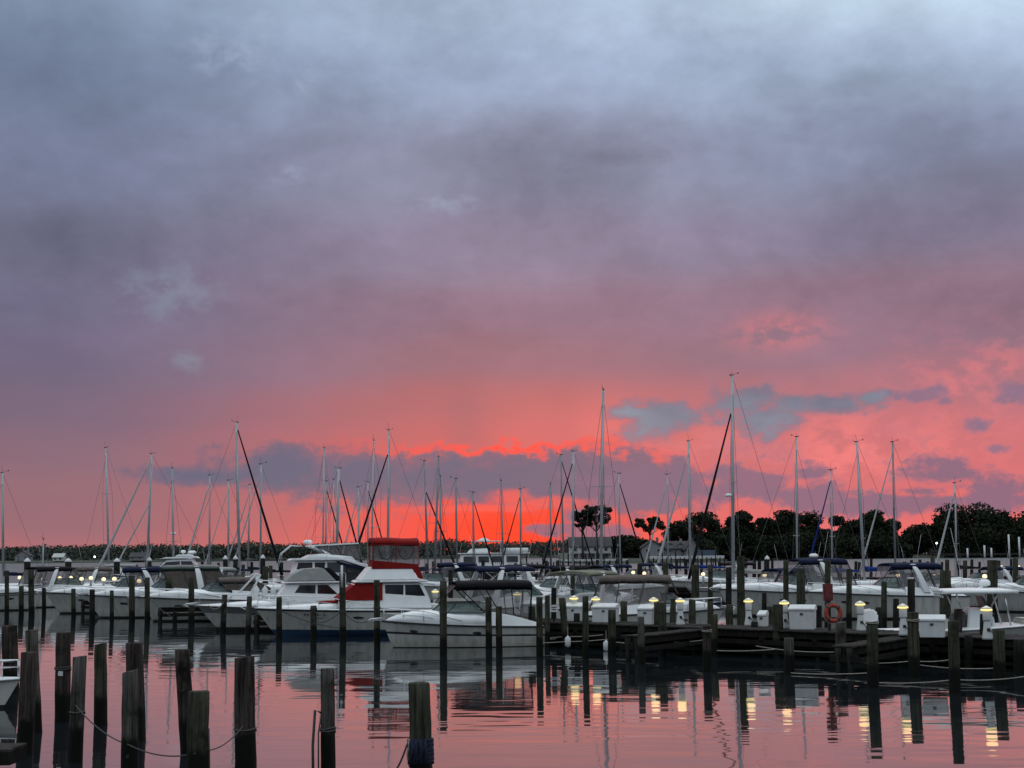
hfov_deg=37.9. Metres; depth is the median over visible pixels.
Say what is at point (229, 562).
sailboat
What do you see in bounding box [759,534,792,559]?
broadleaf tree
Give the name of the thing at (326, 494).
sailboat
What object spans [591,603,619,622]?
dock box
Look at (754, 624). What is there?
piling
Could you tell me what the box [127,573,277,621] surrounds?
motor cruiser
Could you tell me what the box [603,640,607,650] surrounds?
fender
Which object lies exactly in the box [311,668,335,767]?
piling
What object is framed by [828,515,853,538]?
broadleaf tree
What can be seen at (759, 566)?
piling
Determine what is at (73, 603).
piling
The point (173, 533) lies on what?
sailboat
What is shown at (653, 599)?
lamp pedestal
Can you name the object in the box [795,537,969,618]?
motor cruiser
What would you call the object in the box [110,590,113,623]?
piling
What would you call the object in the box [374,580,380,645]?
piling
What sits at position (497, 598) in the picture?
motor cruiser
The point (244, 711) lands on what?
piling
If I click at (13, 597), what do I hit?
motor cruiser
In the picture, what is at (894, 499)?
sailboat
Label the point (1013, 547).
broadleaf tree
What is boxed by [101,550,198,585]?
hardtop cruiser
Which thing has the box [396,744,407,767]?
mooring rope
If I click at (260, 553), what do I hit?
sailboat
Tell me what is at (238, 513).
sailboat
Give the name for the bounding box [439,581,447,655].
piling
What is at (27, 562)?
capped piling
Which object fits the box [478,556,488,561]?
window
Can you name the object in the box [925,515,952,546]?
broadleaf tree
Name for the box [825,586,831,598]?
door
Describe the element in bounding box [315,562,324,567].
window
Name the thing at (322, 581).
sedan cruiser
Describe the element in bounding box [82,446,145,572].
sailboat
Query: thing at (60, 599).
motor cruiser
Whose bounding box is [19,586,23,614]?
piling
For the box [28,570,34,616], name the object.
piling
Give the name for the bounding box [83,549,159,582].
motor cruiser
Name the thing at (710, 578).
piling
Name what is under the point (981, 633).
piling
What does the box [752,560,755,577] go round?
piling
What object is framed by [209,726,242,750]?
mooring rope
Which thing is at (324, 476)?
sailboat
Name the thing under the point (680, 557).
dock
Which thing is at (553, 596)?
piling
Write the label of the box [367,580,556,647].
motor cruiser
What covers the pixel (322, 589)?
window
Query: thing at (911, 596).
piling
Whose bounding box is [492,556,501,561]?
window
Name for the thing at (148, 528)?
sailboat
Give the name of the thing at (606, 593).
motor cruiser
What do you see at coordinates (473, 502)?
sailboat
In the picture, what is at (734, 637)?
pier
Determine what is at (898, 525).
broadleaf tree
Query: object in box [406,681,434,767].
piling
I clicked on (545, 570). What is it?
piling
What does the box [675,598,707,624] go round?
lamp pedestal
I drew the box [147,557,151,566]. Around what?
capped piling
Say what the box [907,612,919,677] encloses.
piling
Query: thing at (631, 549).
broadleaf tree
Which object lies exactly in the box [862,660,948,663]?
mooring rope
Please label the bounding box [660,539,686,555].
house
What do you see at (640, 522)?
broadleaf tree
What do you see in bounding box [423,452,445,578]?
sailboat
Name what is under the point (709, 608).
piling
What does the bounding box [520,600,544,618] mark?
dock box
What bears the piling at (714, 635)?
in the water
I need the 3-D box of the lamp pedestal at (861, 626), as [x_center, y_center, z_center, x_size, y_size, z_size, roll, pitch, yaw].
[12.374,7.939,50.992,1.268,1.020,0.356,-4,-7,30]
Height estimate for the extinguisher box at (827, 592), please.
0.580 m
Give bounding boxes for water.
[0,557,1023,767]
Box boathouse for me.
[695,550,716,565]
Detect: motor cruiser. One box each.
[0,584,51,610]
[18,550,115,607]
[35,547,161,613]
[56,554,137,581]
[62,549,122,584]
[76,545,222,617]
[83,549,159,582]
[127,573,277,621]
[128,552,164,585]
[203,552,279,583]
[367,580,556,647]
[420,544,483,600]
[445,546,545,598]
[447,537,574,615]
[505,544,604,594]
[536,546,631,584]
[544,544,638,618]
[567,548,667,602]
[589,574,735,623]
[620,547,681,584]
[668,545,766,586]
[709,535,858,615]
[745,543,845,582]
[757,545,859,585]
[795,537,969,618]
[888,549,986,606]
[951,545,1023,582]
[974,575,1023,611]
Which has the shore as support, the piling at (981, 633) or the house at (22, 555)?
the house at (22, 555)
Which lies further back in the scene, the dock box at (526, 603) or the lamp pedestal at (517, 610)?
the lamp pedestal at (517, 610)
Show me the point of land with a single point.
(639, 560)
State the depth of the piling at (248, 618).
66.85 m
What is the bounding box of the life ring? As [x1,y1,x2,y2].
[823,602,843,623]
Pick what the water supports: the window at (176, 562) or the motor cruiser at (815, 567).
the motor cruiser at (815, 567)
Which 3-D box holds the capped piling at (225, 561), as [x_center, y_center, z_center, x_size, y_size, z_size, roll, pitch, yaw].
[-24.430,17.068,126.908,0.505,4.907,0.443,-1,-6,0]
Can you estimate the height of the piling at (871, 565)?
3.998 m
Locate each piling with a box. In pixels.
[1,625,18,692]
[4,571,8,615]
[16,651,36,754]
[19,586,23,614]
[24,558,30,585]
[25,629,41,732]
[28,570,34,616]
[42,588,45,613]
[54,632,71,722]
[65,558,71,577]
[67,655,86,762]
[71,589,75,618]
[89,589,94,621]
[94,643,107,725]
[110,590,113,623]
[113,558,120,575]
[121,669,138,767]
[126,642,145,741]
[129,576,134,621]
[144,577,149,622]
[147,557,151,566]
[165,577,171,590]
[173,611,176,623]
[175,649,191,754]
[186,690,209,767]
[188,576,194,624]
[220,594,226,632]
[223,555,227,574]
[233,555,237,574]
[233,656,256,767]
[245,596,251,637]
[250,562,252,576]
[260,555,264,578]
[263,566,267,584]
[269,566,272,581]
[276,597,281,639]
[280,562,282,579]
[310,605,316,639]
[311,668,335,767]
[339,565,345,641]
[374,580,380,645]
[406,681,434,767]
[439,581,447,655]
[448,570,452,597]
[471,571,477,597]
[481,560,484,579]
[485,597,491,648]
[496,606,502,652]
[528,606,535,621]
[536,597,542,656]
[544,561,547,576]
[545,595,549,648]
[551,588,555,618]
[559,598,569,648]
[570,566,574,595]
[573,613,579,645]
[582,596,588,658]
[608,610,615,655]
[620,601,626,620]
[637,564,642,574]
[637,616,645,664]
[654,602,659,624]
[658,603,666,655]
[663,562,667,592]
[670,599,675,622]
[675,559,677,575]
[684,560,687,574]
[689,599,695,623]
[691,564,698,600]
[700,559,702,575]
[702,626,711,671]
[707,601,712,623]
[708,565,712,600]
[711,614,717,656]
[725,567,731,617]
[726,605,732,624]
[737,556,744,624]
[751,622,757,653]
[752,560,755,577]
[757,561,760,577]
[762,593,766,609]
[764,556,769,577]
[767,606,772,624]
[771,559,773,577]
[773,604,783,656]
[783,560,788,621]
[784,638,794,674]
[797,569,804,604]
[816,605,821,627]
[824,560,830,627]
[835,622,846,667]
[846,569,851,625]
[854,561,856,580]
[858,562,860,579]
[865,620,878,687]
[870,558,872,576]
[875,607,882,627]
[881,582,886,627]
[893,599,898,627]
[898,636,906,664]
[907,579,914,616]
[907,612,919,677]
[930,557,934,574]
[939,570,950,617]
[945,560,948,569]
[948,620,960,693]
[954,609,962,632]
[963,560,966,577]
[964,635,972,667]
[970,559,972,574]
[979,614,988,660]
[987,560,997,615]
[993,630,1005,684]
[1010,559,1012,576]
[1013,558,1017,582]
[1013,639,1023,674]
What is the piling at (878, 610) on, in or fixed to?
in the water
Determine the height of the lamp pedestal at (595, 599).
1.020 m
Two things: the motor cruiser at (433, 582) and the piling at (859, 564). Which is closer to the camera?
the motor cruiser at (433, 582)
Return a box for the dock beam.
[0,743,26,765]
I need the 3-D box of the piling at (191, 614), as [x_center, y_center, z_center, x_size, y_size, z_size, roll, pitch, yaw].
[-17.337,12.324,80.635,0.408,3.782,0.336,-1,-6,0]
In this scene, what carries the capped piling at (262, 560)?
in the water
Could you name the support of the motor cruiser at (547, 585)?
on the water
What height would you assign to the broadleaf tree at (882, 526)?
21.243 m
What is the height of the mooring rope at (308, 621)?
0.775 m
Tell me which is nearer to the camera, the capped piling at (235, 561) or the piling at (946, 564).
the piling at (946, 564)
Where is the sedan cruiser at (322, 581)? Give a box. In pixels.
[183,520,338,630]
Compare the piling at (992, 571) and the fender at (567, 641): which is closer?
the fender at (567, 641)
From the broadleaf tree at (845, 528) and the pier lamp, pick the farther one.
the broadleaf tree at (845, 528)
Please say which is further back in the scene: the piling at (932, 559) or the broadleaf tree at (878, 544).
the broadleaf tree at (878, 544)
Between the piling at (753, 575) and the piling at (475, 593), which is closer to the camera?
the piling at (475, 593)
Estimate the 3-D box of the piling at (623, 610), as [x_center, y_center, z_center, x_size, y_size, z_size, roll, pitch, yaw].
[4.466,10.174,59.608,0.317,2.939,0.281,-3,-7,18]
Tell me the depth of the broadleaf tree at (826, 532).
634.95 m
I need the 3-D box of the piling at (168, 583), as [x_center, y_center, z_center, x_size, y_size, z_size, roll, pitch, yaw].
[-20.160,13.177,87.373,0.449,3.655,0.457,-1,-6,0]
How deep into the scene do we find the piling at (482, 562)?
149.38 m
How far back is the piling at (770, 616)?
58.27 m
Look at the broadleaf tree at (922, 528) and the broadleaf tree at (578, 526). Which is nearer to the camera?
the broadleaf tree at (578, 526)
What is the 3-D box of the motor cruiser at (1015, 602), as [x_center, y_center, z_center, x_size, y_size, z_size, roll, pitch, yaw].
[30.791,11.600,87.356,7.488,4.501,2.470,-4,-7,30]
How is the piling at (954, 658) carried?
in the water
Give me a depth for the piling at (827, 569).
65.36 m
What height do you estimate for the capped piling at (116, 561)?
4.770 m
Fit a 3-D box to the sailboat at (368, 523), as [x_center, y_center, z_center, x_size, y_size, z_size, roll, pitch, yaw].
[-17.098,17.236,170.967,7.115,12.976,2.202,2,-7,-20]
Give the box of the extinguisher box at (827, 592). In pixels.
[822,584,832,600]
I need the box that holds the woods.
[0,537,661,560]
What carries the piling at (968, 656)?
in the water
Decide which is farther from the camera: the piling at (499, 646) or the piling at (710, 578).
the piling at (710, 578)
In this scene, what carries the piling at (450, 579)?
in the water
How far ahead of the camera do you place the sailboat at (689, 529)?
139.33 m
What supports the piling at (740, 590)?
in the water
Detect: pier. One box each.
[22,576,1021,585]
[81,600,88,614]
[158,606,205,622]
[253,614,266,632]
[516,616,1023,665]
[620,628,702,661]
[668,586,690,597]
[829,636,919,675]
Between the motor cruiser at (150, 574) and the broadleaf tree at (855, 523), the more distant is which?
the broadleaf tree at (855, 523)
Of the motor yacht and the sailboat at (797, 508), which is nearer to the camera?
the motor yacht
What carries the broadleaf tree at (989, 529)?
on the point of land
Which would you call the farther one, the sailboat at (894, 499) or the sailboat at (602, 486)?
the sailboat at (894, 499)
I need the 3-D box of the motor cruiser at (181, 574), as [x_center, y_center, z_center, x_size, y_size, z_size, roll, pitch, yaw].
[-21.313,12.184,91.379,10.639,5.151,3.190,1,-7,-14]
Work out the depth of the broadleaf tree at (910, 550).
638.67 m
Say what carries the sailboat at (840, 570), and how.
on the water
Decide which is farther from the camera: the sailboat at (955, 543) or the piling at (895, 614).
the sailboat at (955, 543)
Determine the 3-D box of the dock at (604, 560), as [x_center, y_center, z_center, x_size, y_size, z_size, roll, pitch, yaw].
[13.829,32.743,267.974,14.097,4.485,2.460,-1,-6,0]
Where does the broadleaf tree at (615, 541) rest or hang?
on the point of land
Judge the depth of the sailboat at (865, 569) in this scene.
117.29 m
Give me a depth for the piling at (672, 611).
61.60 m
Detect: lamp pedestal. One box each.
[432,589,438,602]
[513,592,520,614]
[570,595,591,620]
[591,596,620,621]
[649,597,675,623]
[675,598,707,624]
[744,598,772,625]
[779,600,789,628]
[855,601,892,630]
[897,604,919,635]
[980,606,1023,639]
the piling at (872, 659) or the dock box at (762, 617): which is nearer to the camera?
the piling at (872, 659)
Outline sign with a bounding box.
[550,605,557,621]
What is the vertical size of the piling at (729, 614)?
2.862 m
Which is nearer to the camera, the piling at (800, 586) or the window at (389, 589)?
the window at (389, 589)
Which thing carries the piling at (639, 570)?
in the water
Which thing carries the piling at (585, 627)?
in the water
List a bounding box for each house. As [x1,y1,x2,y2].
[14,549,33,560]
[52,552,67,560]
[129,551,145,559]
[567,534,612,559]
[639,537,665,557]
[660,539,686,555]
[682,538,700,555]
[926,546,941,554]
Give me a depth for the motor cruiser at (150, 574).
107.30 m
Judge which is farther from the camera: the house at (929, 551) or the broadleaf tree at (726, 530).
the house at (929, 551)
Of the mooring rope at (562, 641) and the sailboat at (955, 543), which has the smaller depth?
the mooring rope at (562, 641)
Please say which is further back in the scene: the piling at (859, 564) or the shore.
the shore
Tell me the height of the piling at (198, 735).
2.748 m
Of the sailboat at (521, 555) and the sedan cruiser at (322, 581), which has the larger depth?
the sailboat at (521, 555)
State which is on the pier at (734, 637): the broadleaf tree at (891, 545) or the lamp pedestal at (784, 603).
the lamp pedestal at (784, 603)
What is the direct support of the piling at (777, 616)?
in the water
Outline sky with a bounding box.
[0,0,1023,553]
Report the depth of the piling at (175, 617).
81.68 m
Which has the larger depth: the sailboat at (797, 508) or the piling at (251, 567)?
the piling at (251, 567)
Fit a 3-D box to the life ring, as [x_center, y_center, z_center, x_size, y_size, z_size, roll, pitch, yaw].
[11.004,7.847,51.030,0.719,0.759,0.164,-1,-6,0]
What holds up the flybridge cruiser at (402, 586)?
on the water
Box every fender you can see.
[565,626,570,647]
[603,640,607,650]
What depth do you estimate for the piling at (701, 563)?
151.06 m
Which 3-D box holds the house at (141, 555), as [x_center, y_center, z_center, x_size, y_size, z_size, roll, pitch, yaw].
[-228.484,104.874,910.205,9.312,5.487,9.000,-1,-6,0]
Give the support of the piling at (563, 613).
in the water
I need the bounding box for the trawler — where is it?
[436,538,542,579]
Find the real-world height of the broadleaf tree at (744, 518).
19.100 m
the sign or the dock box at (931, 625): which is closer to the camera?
the dock box at (931, 625)
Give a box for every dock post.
[1008,534,1010,558]
[1018,537,1020,558]
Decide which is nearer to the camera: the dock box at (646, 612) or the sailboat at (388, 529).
the dock box at (646, 612)
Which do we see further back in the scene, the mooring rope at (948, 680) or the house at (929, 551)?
the house at (929, 551)
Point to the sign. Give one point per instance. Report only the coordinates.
(553, 608)
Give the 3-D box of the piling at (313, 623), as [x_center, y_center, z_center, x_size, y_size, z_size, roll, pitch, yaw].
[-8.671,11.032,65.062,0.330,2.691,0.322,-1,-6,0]
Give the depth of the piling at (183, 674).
27.96 m
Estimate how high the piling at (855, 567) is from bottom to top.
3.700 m
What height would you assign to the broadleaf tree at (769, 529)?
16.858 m
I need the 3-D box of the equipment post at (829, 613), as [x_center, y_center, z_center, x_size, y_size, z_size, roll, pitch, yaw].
[10.900,7.641,51.305,0.100,1.750,0.100,-1,-6,0]
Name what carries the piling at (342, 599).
in the water
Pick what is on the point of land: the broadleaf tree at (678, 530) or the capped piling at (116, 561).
the broadleaf tree at (678, 530)
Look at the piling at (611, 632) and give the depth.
53.70 m
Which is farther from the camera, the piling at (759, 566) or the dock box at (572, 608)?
the piling at (759, 566)
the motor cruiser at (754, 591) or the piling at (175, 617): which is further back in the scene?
the motor cruiser at (754, 591)
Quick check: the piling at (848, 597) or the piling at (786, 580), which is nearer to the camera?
the piling at (848, 597)
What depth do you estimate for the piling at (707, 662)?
46.09 m
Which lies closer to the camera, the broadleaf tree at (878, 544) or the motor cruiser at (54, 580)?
the motor cruiser at (54, 580)
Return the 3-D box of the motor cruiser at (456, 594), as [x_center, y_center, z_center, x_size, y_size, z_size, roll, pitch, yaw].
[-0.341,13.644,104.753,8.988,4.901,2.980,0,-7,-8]
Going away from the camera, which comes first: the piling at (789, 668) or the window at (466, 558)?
the piling at (789, 668)
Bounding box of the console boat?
[863,528,1023,634]
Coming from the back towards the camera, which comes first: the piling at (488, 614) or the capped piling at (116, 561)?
the capped piling at (116, 561)
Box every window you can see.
[164,561,179,564]
[181,561,193,564]
[295,585,315,593]
[297,563,311,568]
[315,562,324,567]
[318,585,336,593]
[327,562,351,571]
[385,585,402,594]
[405,584,424,595]
[464,556,475,561]
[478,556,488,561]
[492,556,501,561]
[506,556,517,561]
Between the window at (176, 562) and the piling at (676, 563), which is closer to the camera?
the window at (176, 562)
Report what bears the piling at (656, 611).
in the water
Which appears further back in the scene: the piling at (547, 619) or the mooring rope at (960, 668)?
the piling at (547, 619)
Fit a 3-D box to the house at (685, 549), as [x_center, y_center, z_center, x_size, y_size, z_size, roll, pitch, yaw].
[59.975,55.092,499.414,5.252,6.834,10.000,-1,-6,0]
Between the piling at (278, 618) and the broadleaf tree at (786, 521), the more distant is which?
the broadleaf tree at (786, 521)
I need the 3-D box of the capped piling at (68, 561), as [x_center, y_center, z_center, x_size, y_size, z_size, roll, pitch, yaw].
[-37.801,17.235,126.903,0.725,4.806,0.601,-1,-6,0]
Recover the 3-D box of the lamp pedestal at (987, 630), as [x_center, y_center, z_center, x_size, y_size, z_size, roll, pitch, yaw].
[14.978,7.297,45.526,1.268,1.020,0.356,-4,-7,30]
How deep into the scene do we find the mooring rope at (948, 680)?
40.88 m
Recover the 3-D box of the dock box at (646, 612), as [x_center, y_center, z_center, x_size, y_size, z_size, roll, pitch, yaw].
[5.166,8.811,56.964,0.644,0.738,0.722,-3,-7,20]
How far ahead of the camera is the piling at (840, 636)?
47.33 m
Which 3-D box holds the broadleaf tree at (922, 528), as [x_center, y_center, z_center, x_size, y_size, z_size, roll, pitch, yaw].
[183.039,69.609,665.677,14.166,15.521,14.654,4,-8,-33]
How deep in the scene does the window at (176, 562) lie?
117.74 m
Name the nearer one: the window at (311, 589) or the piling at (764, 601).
the window at (311, 589)
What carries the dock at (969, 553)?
in the water
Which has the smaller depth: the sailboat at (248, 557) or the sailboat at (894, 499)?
the sailboat at (894, 499)
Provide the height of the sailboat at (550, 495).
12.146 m
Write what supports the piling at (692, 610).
in the water
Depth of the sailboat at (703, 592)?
107.36 m
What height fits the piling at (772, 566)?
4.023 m
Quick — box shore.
[0,552,557,563]
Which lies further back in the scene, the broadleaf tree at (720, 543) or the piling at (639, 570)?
the broadleaf tree at (720, 543)
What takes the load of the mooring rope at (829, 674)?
attached to the piling at (789, 668)
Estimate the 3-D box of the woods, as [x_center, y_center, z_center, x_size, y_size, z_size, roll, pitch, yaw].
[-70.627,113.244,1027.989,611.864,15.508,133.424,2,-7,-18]
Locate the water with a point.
(556, 706)
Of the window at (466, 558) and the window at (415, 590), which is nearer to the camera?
the window at (415, 590)
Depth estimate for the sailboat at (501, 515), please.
149.28 m
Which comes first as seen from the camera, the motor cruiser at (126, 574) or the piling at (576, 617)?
the piling at (576, 617)
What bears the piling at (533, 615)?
in the water
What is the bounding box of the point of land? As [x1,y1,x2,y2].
[559,550,1023,563]
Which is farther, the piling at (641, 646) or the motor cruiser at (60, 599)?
the motor cruiser at (60, 599)
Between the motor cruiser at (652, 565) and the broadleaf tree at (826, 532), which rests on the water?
the motor cruiser at (652, 565)
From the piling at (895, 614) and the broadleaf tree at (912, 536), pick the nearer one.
the piling at (895, 614)
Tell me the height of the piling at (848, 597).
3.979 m
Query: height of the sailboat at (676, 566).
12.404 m
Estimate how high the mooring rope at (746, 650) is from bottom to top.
0.098 m
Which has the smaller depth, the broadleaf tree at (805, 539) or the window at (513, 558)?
the window at (513, 558)
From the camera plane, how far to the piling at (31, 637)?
31.77 m
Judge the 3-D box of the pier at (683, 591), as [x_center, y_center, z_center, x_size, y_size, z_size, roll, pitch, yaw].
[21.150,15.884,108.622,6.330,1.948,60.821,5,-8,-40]
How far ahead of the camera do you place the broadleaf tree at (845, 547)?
612.22 m
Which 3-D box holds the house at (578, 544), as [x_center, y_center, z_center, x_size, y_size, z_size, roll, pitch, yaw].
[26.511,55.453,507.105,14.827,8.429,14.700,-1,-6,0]
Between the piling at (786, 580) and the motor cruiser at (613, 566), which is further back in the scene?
the motor cruiser at (613, 566)
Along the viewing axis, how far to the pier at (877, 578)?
150.39 m
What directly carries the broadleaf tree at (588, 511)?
on the point of land
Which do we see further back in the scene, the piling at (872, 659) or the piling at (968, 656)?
the piling at (968, 656)
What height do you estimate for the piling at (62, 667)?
3.200 m
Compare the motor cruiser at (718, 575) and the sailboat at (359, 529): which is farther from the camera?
the sailboat at (359, 529)
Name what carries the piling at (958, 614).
in the water
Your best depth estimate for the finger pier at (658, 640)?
51.80 m
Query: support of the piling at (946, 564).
in the water
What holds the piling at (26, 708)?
in the water
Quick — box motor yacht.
[258,510,367,589]
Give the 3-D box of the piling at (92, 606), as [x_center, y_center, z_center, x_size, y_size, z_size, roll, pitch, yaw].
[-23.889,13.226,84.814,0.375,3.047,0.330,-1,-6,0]
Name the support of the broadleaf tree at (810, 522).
on the point of land
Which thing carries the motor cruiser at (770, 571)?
on the water
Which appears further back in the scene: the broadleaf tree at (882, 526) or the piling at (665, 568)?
the broadleaf tree at (882, 526)
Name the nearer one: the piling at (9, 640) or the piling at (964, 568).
the piling at (9, 640)
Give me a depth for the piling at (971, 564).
154.88 m
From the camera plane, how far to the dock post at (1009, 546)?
556.32 m
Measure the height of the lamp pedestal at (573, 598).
1.020 m
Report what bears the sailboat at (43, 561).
on the water
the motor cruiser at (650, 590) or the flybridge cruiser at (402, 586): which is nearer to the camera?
the flybridge cruiser at (402, 586)
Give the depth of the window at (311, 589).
73.13 m
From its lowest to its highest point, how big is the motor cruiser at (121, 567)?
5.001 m
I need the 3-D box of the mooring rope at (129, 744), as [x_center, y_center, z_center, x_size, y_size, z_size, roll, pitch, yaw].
[-6.518,5.901,25.279,0.150,0.577,4.434,5,-9,-40]
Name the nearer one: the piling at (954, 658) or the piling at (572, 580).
the piling at (954, 658)
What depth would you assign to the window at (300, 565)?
95.77 m
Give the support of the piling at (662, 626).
in the water
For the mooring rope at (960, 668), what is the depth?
43.62 m
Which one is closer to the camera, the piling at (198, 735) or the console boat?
the piling at (198, 735)
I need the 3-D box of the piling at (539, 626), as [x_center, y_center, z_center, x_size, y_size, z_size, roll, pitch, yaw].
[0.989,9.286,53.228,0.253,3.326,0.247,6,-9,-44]
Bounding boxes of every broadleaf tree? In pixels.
[571,511,591,558]
[581,504,612,558]
[611,534,643,557]
[624,538,648,557]
[634,516,666,540]
[661,520,702,540]
[685,511,721,541]
[695,539,718,558]
[711,534,743,560]
[716,525,730,535]
[724,510,760,540]
[735,530,768,560]
[755,517,776,536]
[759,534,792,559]
[773,509,803,536]
[782,530,814,559]
[799,510,824,556]
[811,533,858,558]
[818,528,833,538]
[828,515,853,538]
[844,519,876,536]
[848,532,891,558]
[857,509,897,537]
[881,536,906,558]
[886,518,906,541]
[892,543,915,557]
[900,527,926,553]
[907,522,933,554]
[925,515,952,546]
[931,501,1022,557]
[987,537,1023,556]
[1007,517,1023,548]
[1016,511,1023,548]
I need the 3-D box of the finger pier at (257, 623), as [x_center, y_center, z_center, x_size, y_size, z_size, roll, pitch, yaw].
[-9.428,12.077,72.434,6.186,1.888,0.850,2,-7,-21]
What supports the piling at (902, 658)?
in the water
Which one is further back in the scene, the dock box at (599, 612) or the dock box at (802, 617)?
the dock box at (599, 612)
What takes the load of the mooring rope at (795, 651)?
attached to the pier at (734, 637)
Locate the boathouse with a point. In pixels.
(708, 552)
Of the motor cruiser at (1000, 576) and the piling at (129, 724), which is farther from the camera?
the motor cruiser at (1000, 576)
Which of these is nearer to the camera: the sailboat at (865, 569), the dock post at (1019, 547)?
the sailboat at (865, 569)
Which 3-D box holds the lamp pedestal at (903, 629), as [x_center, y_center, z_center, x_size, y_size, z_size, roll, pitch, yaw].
[13.060,7.595,48.011,1.268,1.020,0.356,-4,-7,30]
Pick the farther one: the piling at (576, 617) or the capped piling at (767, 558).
the capped piling at (767, 558)
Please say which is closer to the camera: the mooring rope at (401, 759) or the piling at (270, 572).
the mooring rope at (401, 759)
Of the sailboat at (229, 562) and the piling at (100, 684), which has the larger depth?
the sailboat at (229, 562)
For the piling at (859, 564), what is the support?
in the water
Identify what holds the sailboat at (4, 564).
on the water
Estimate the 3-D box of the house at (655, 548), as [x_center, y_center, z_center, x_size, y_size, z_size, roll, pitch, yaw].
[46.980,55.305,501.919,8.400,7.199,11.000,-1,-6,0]
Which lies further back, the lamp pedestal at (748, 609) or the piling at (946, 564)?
the piling at (946, 564)
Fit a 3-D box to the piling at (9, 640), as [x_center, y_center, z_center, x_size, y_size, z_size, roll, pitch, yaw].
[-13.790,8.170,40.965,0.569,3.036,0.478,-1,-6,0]
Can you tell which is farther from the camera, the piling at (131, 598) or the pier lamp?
the pier lamp
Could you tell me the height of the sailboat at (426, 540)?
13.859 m
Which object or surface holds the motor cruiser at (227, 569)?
on the water
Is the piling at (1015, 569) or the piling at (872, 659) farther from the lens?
the piling at (1015, 569)
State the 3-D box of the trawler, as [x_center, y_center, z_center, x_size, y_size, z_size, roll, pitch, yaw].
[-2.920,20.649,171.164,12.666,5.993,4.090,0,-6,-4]
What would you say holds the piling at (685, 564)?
in the water
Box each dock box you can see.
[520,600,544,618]
[566,602,581,620]
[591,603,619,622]
[636,605,653,624]
[756,610,768,626]
[788,604,816,629]
[919,614,945,637]
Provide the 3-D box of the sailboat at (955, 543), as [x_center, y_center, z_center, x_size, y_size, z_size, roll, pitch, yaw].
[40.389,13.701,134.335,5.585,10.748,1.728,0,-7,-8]
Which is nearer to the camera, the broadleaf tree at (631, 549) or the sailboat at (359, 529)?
the sailboat at (359, 529)
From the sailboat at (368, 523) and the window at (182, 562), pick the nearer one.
the window at (182, 562)
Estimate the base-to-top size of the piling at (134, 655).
3.162 m
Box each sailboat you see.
[0,470,47,585]
[34,537,49,584]
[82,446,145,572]
[97,452,207,572]
[164,462,181,561]
[187,471,246,576]
[189,416,283,583]
[205,478,258,574]
[222,482,278,579]
[229,460,294,581]
[300,477,345,554]
[305,462,362,562]
[312,447,331,552]
[327,478,340,553]
[342,485,384,561]
[346,480,386,563]
[353,424,446,578]
[361,437,382,561]
[401,459,454,572]
[422,473,480,579]
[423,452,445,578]
[433,475,449,572]
[445,488,493,579]
[495,478,511,573]
[500,487,547,579]
[516,453,593,583]
[538,447,612,582]
[543,482,558,577]
[582,386,618,581]
[588,473,647,573]
[643,474,702,576]
[653,439,736,576]
[686,372,787,602]
[747,434,834,579]
[806,464,869,581]
[833,439,910,584]
[857,440,942,580]
[935,479,984,578]
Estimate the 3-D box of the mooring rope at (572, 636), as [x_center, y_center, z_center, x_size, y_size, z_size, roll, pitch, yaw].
[2.224,9.784,57.848,2.904,0.168,0.060,-2,-7,16]
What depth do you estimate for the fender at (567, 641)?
56.59 m
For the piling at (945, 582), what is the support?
in the water
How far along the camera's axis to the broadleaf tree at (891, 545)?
632.89 m
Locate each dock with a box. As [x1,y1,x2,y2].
[521,555,559,571]
[550,553,627,572]
[648,551,724,569]
[931,546,1023,557]
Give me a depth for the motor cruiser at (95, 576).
118.96 m
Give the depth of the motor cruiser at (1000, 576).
101.98 m
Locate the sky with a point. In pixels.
(451, 225)
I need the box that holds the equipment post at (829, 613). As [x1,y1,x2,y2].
[826,580,830,630]
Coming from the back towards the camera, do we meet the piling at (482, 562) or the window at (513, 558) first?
the window at (513, 558)
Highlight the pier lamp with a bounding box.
[701,573,704,585]
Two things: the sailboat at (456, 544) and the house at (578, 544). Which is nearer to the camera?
the sailboat at (456, 544)
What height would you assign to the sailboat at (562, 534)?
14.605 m
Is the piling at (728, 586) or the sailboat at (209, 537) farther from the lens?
the sailboat at (209, 537)
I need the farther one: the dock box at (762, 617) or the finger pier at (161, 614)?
the finger pier at (161, 614)
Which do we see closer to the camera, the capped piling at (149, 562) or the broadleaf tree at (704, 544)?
the capped piling at (149, 562)
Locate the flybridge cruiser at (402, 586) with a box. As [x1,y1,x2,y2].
[241,490,437,635]
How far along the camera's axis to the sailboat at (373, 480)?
159.46 m
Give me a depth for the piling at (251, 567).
155.35 m
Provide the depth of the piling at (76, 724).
27.05 m
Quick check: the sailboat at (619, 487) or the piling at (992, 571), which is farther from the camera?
the sailboat at (619, 487)
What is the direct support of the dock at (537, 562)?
in the water
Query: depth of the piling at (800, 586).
71.18 m
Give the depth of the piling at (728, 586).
83.12 m
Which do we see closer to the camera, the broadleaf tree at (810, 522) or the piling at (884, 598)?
the piling at (884, 598)
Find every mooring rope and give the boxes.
[75,705,195,756]
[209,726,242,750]
[282,611,337,627]
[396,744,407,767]
[518,639,607,643]
[534,634,602,637]
[717,649,774,651]
[756,646,833,652]
[791,673,866,674]
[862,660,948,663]
[879,676,1023,683]
[920,665,992,668]
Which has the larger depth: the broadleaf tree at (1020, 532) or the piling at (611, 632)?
the broadleaf tree at (1020, 532)
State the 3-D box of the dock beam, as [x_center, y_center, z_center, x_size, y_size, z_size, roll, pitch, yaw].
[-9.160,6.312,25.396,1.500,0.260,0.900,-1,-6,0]
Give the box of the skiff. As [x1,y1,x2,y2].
[0,659,19,707]
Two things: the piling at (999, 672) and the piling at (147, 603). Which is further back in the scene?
the piling at (147, 603)
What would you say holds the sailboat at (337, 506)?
on the water

